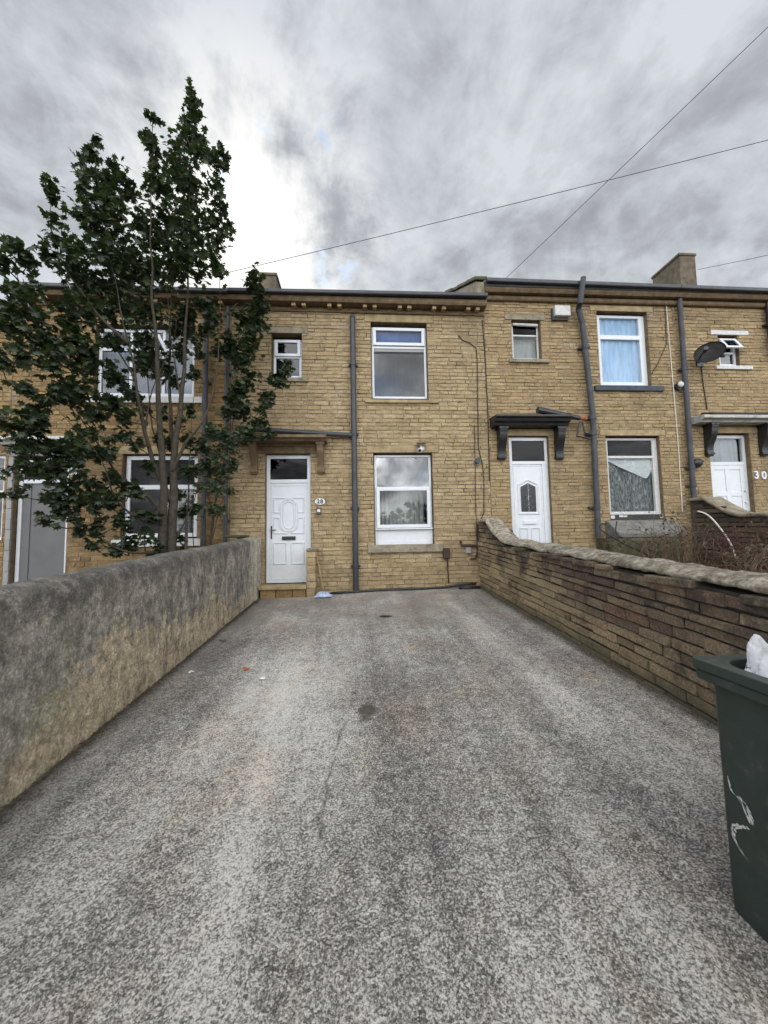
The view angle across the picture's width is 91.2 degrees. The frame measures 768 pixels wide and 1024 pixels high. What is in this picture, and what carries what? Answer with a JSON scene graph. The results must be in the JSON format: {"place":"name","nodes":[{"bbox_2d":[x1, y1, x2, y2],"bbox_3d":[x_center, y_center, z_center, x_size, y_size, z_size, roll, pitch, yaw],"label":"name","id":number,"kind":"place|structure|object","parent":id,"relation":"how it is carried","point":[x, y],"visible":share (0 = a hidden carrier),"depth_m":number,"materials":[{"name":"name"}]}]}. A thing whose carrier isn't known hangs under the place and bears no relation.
{"place":"outdoors","nodes":[
{"label":"outdoors","id":0,"kind":"place"},
{"bbox_2d":[0,587,767,1023],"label":"driveway","id":1,"kind":"structure","parent":0,"point":[454,805],"depth_m":1.75,"materials":[{"name":"grey asphalt"}]},
{"bbox_2d":[258,583,306,598],"bbox_3d":[-1.952,1.570,7.350,0.900,0.285,0.400,-1,-4,-4],"label":"doorstep","id":2,"kind":"object","parent":1,"relation":"on","point":[282,590],"visible":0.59,"depth_m":7.18,"materials":[{"name":"stone"}]},
{"bbox_2d":[306,548,317,596],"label":"stub wall","id":3,"kind":"structure","parent":1,"relation":"on","point":[311,583],"depth_m":7.23,"materials":[{"name":"stone"}]},
{"bbox_2d":[316,552,323,588],"bbox_3d":[-1.254,1.132,7.319,0.228,0.709,0.025,-4,-5,39],"label":"stick","id":4,"kind":"object","parent":3,"relation":"attached to","point":[319,570],"visible":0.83,"depth_m":7.31,"materials":[{"name":"brown wood"}]},
{"bbox_2d":[314,591,332,597],"bbox_3d":[-1.158,1.560,7.164,0.340,0.097,0.220,-1,-4,-4],"label":"plastic scrap","id":5,"kind":"object","parent":1,"relation":"on","point":[323,594],"visible":1,"depth_m":7.11,"materials":[{"name":"white plastic"}]},
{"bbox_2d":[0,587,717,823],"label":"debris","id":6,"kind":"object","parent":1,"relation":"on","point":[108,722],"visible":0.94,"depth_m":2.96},
{"bbox_2d":[330,583,479,593],"bbox_3d":[0.429,1.523,7.500,2.977,0.149,0.205,-1,-4,-3],"label":"ground pipe","id":7,"kind":"object","parent":1,"relation":"on","point":[461,586],"visible":0.98,"depth_m":7.51,"materials":[{"name":"black plastic"}]},
{"bbox_2d":[692,654,767,943],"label":"wheelie bin","id":8,"kind":"object","parent":1,"relation":"on","point":[741,695],"visible":0.98,"depth_m":1.37,"materials":[{"name":"green plastic"}]},
{"bbox_2d":[744,634,767,677],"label":"plastic bag","id":9,"kind":"object","parent":8,"relation":"in","point":[757,654],"visible":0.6,"depth_m":1.42,"materials":[{"name":"white plastic"}]},
{"bbox_2d":[0,0,767,353],"label":"sky","id":10,"kind":"structure","parent":0,"point":[339,122],"materials":[{"name":"grey"}]},
{"bbox_2d":[202,140,767,278],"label":"overhead wire","id":11,"kind":"object","parent":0,"point":[501,206],"visible":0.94,"depth_m":6.87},
{"bbox_2d":[687,561,767,572],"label":"garden ground","id":12,"kind":"structure","parent":0,"point":[765,570],"depth_m":6.93,"materials":[{"name":"soil"}]},
{"bbox_2d":[580,501,764,566],"bbox_3d":[5.248,0.452,6.959,3.192,1.288,1.297,-1,-4,-4],"label":"bramble","id":13,"kind":"object","parent":12,"relation":"on","point":[676,539],"visible":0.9,"depth_m":6.84,"materials":[{"name":"brown plant"}]},
{"bbox_2d":[599,521,660,556],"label":"bent rods","id":14,"kind":"object","parent":13,"relation":"on","point":[625,538],"visible":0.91,"depth_m":7.43,"materials":[{"name":"black plastic"}]},
{"bbox_2d":[697,511,735,559],"bbox_3d":[6.262,0.416,7.045,0.129,0.935,0.628,0,-4,-11],"label":"plastic tube","id":15,"kind":"object","parent":12,"relation":"on","point":[714,521],"visible":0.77,"depth_m":7.08,"materials":[{"name":"white plastic"}]},
{"bbox_2d":[673,505,767,572],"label":"bramble","id":16,"kind":"object","parent":12,"relation":"on","point":[732,549],"visible":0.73,"depth_m":6.26,"materials":[{"name":"brown plant"}]},
{"bbox_2d":[689,497,767,569],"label":"garden wall","id":17,"kind":"structure","parent":12,"relation":"on","point":[726,513],"depth_m":7.41,"materials":[{"name":"stone"}]},
{"bbox_2d":[703,521,767,572],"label":"bramble","id":18,"kind":"object","parent":12,"relation":"on","point":[750,561],"visible":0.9,"depth_m":5.57,"materials":[{"name":"brown plant"}]},
{"bbox_3d":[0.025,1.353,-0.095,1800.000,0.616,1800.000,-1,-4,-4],"label":"ground","id":19,"kind":"structure","parent":0,"visible":0},
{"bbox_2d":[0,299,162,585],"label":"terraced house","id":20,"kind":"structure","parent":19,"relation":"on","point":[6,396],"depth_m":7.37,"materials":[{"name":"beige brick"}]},
{"bbox_2d":[0,455,5,539],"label":"window","id":21,"kind":"structure","parent":20,"relation":"in","point":[1,456],"depth_m":7.30,"materials":[{"name":"white plastic"}]},
{"bbox_2d":[0,77,236,557],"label":"sycamore tree","id":22,"kind":"object","parent":19,"relation":"on","point":[120,260],"visible":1,"depth_m":5.55,"materials":[{"name":"green plant"}]},
{"bbox_2d":[0,535,260,810],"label":"garden wall","id":23,"kind":"structure","parent":19,"relation":"on","point":[85,654],"depth_m":2.75,"materials":[{"name":"concrete"}]},
{"bbox_2d":[0,281,283,585],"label":"terraced house","id":24,"kind":"structure","parent":19,"relation":"on","point":[31,551],"depth_m":7.47,"materials":[{"name":"beige brick"}]},
{"bbox_2d":[11,448,68,581],"bbox_3d":[-6.671,0.192,7.332,1.112,2.881,0.175,-1,-4,-4],"label":"door","id":25,"kind":"structure","parent":24,"relation":"in","point":[40,552],"depth_m":7.34,"materials":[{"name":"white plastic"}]},
{"bbox_2d":[86,317,203,403],"bbox_3d":[-4.859,-3.062,7.750,2.320,1.786,0.383,-1,-4,-4],"label":"window","id":26,"kind":"structure","parent":24,"relation":"in","point":[189,385],"depth_m":7.74,"materials":[{"name":"white plastic"}]},
{"bbox_2d":[111,446,200,546],"bbox_3d":[-4.439,-0.310,7.573,1.772,1.996,0.403,-1,-4,-4],"label":"window","id":27,"kind":"structure","parent":24,"relation":"in","point":[151,486],"depth_m":7.55,"materials":[{"name":"white plastic"}]},
{"bbox_2d":[186,421,247,547],"bbox_3d":[-2.867,-0.342,6.453,1.093,2.450,0.714,-1,-4,-4],"label":"garden shrub","id":28,"kind":"object","parent":19,"relation":"on","point":[225,437],"visible":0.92,"depth_m":6.44,"materials":[{"name":"green plant"}]},
{"bbox_2d":[205,261,295,545],"bbox_3d":[-2.469,-1.911,6.929,1.648,5.681,0.829,-1,-4,-4],"label":"young tree","id":29,"kind":"object","parent":19,"relation":"on","point":[255,323],"visible":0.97,"depth_m":7.00,"materials":[{"name":"green plant"}]},
{"bbox_2d":[227,272,490,592],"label":"terraced house","id":30,"kind":"structure","parent":19,"relation":"on","point":[383,383],"depth_m":7.83,"materials":[{"name":"brick"}]},
{"bbox_2d":[265,327,307,381],"bbox_3d":[-2.030,-3.268,7.978,0.880,1.176,0.395,-1,-4,-4],"label":"window","id":31,"kind":"structure","parent":30,"relation":"in","point":[281,353],"depth_m":7.94,"materials":[{"name":"white plastic"}]},
{"bbox_2d":[258,446,316,582],"bbox_3d":[-1.955,0.045,7.675,1.372,2.771,0.188,-1,-4,-4],"label":"door","id":32,"kind":"structure","parent":30,"relation":"in","point":[288,508],"depth_m":7.69,"materials":[{"name":"white plastic"}]},
{"bbox_2d":[315,498,324,504],"bbox_3d":[-1.300,-0.211,7.639,0.210,0.130,0.030,-1,-4,-4],"label":"house number plaque","id":33,"kind":"object","parent":30,"relation":"attached to","point":[319,501],"visible":1,"depth_m":7.63,"materials":[{"name":"white plastic"}]},
{"bbox_2d":[364,314,439,403],"bbox_3d":[0.360,-3.242,8.142,1.570,1.931,0.395,-1,-4,-4],"label":"window","id":34,"kind":"structure","parent":30,"relation":"in","point":[398,355],"depth_m":8.17,"materials":[{"name":"white plastic"}]},
{"bbox_2d":[366,445,442,552],"bbox_3d":[0.414,-0.273,7.928,1.550,2.216,0.403,-1,-4,-4],"label":"window","id":35,"kind":"structure","parent":30,"relation":"in","point":[399,488],"depth_m":7.94,"materials":[{"name":"white plastic"}]},
{"bbox_2d":[416,443,425,452],"bbox_3d":[0.772,-1.327,7.774,0.182,0.238,0.218,-1,-4,-4],"label":"security camera","id":36,"kind":"object","parent":30,"relation":"attached to","point":[420,449],"visible":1,"depth_m":7.71,"materials":[{"name":"plastic"}]},
{"bbox_2d":[443,548,449,582],"bbox_3d":[1.283,1.096,7.696,0.140,0.720,0.094,-1,-4,-4],"label":"meter box","id":37,"kind":"object","parent":30,"relation":"attached to","point":[446,553],"visible":1,"depth_m":7.67,"materials":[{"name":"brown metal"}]},
{"bbox_2d":[465,547,470,552],"bbox_3d":[1.742,0.791,7.770,0.110,0.125,0.054,-1,-4,-4],"label":"socket box","id":38,"kind":"object","parent":30,"relation":"attached to","point":[467,549],"visible":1,"depth_m":7.74,"materials":[{"name":"grey paint"}]},
{"bbox_2d":[460,523,478,559],"bbox_3d":[1.757,0.613,7.767,0.393,0.759,0.048,-1,-4,-4],"label":"waste pipe","id":39,"kind":"object","parent":30,"relation":"attached to","point":[462,545],"visible":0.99,"depth_m":7.75,"materials":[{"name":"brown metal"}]},
{"bbox_2d":[458,335,483,518],"bbox_3d":[1.866,-1.609,7.961,0.462,4.427,0.016,-1,-4,-4],"label":"wall cable","id":40,"kind":"object","parent":30,"relation":"attached to","point":[477,406],"depth_m":8.02,"materials":[{"name":"black plastic"}]},
{"bbox_2d":[474,425,476,522],"bbox_3d":[1.915,-0.676,7.898,0.064,2.356,0.012,-1,-4,-4],"label":"wall cable","id":41,"kind":"object","parent":30,"relation":"attached to","point":[475,477],"depth_m":7.89,"materials":[{"name":"black plastic"}]},
{"bbox_2d":[473,457,480,464],"bbox_3d":[1.964,-1.074,7.901,0.162,0.164,0.120,-1,-4,-4],"label":"flue vent","id":42,"kind":"object","parent":30,"relation":"attached to","point":[477,460],"visible":1,"depth_m":7.85,"materials":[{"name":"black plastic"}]},
{"bbox_2d":[482,320,489,479],"bbox_3d":[2.189,-2.421,8.041,0.063,3.504,0.017,-1,-4,-4],"label":"wall cable","id":43,"kind":"object","parent":30,"relation":"attached to","point":[487,400],"depth_m":8.03,"materials":[{"name":"black plastic"}]},
{"bbox_2d":[445,276,689,562],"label":"terraced house","id":44,"kind":"structure","parent":19,"relation":"on","point":[582,426],"depth_m":8.19,"materials":[{"name":"brick"}]},
{"bbox_2d":[505,314,549,362],"bbox_3d":[3.114,-3.781,8.319,0.936,1.101,0.308,-1,-4,-4],"label":"window","id":45,"kind":"structure","parent":44,"relation":"in","point":[524,351],"depth_m":8.35,"materials":[{"name":"white paint"}]},
{"bbox_2d":[507,429,553,542],"bbox_3d":[3.125,-0.387,8.056,1.272,2.782,0.175,-1,-4,-4],"label":"door","id":46,"kind":"structure","parent":44,"relation":"in","point":[530,504],"depth_m":8.08,"materials":[{"name":"white plastic"}]},
{"bbox_2d":[551,305,570,320],"bbox_3d":[3.878,-4.361,8.249,0.385,0.290,0.130,-1,-4,-4],"label":"alarm box","id":47,"kind":"object","parent":44,"relation":"attached to","point":[560,312],"visible":1,"depth_m":8.20,"materials":[{"name":"white paint"}]},
{"bbox_2d":[590,305,664,391],"bbox_3d":[5.377,-3.637,8.427,1.590,1.966,0.229,-1,-4,-4],"label":"window","id":48,"kind":"structure","parent":44,"relation":"in","point":[621,339],"depth_m":8.50,"materials":[{"name":"white plastic"}]},
{"bbox_2d":[506,27,767,277],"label":"overhead wire","id":49,"kind":"object","parent":44,"relation":"attached to","point":[646,143],"visible":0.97,"depth_m":6.51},
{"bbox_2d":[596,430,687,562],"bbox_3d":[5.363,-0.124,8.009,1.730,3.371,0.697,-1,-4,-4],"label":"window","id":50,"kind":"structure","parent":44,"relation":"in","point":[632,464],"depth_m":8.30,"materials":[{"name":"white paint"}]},
{"bbox_2d":[651,310,666,374],"bbox_3d":[6.140,-3.912,8.422,0.460,1.722,0.012,-1,-4,-4],"label":"wall cable","id":51,"kind":"object","parent":44,"relation":"attached to","point":[666,341],"depth_m":8.42,"materials":[{"name":"plastic"}]},
{"bbox_2d":[666,306,682,511],"bbox_3d":[6.434,-2.425,8.337,0.061,4.863,0.017,-1,-4,-4],"label":"wall cable","id":52,"kind":"object","parent":44,"relation":"attached to","point":[675,408],"depth_m":8.32,"materials":[{"name":"white plastic"}]},
{"bbox_2d":[674,381,683,390],"bbox_3d":[6.545,-2.795,8.320,0.170,0.175,0.135,-1,-4,-4],"label":"wall lamp","id":53,"kind":"object","parent":44,"relation":"attached to","point":[678,385],"visible":1,"depth_m":8.31,"materials":[{"name":"white plastic"}]},
{"bbox_2d":[477,517,767,726],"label":"garden wall","id":54,"kind":"structure","parent":19,"relation":"on","point":[657,624],"depth_m":3.37,"materials":[{"name":"stone"}]},
{"bbox_2d":[651,253,767,561],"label":"terraced house","id":55,"kind":"structure","parent":19,"relation":"on","point":[724,436],"depth_m":8.45,"materials":[{"name":"stone"}]},
{"bbox_2d":[694,459,703,467],"bbox_3d":[6.862,-1.060,8.190,0.312,0.220,0.178,-1,-4,-4],"label":"wall lamp","id":56,"kind":"object","parent":55,"relation":"attached to","point":[698,463],"visible":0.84,"depth_m":8.12,"materials":[{"name":"black plastic"}]},
{"bbox_2d":[693,341,725,366],"bbox_3d":[6.983,-3.446,8.180,0.542,0.476,0.580,-1,-4,-4],"label":"satellite dish","id":57,"kind":"object","parent":55,"relation":"attached to","point":[708,352],"visible":1,"depth_m":8.13,"materials":[{"name":"black plastic"}]},
{"bbox_2d":[701,364,707,409],"bbox_3d":[7.162,-2.813,8.415,0.085,1.067,0.017,-1,-4,-4],"label":"wall cable","id":58,"kind":"object","parent":57,"relation":"hanging from","point":[703,387],"depth_m":8.41,"materials":[{"name":"black plastic"}]},
{"bbox_2d":[699,427,757,510],"bbox_3d":[7.720,-0.494,8.420,1.392,2.801,0.247,-1,-4,-4],"label":"door","id":59,"kind":"structure","parent":55,"relation":"in","point":[729,476],"depth_m":8.45,"materials":[{"name":"white plastic"}]},
{"bbox_2d":[710,330,752,369],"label":"window","id":60,"kind":"structure","parent":55,"relation":"in","point":[725,364],"depth_m":8.56,"materials":[{"name":"white plastic"}]},
{"bbox_2d":[698,255,766,269],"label":"overhead wire","id":61,"kind":"object","parent":55,"relation":"attached to","point":[733,262],"visible":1,"depth_m":12.76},
{"bbox_2d":[754,471,766,478],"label":"house number","id":62,"kind":"object","parent":55,"relation":"attached to","point":[762,476],"visible":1,"depth_m":8.35,"materials":[{"name":"white plastic"}]}
]}

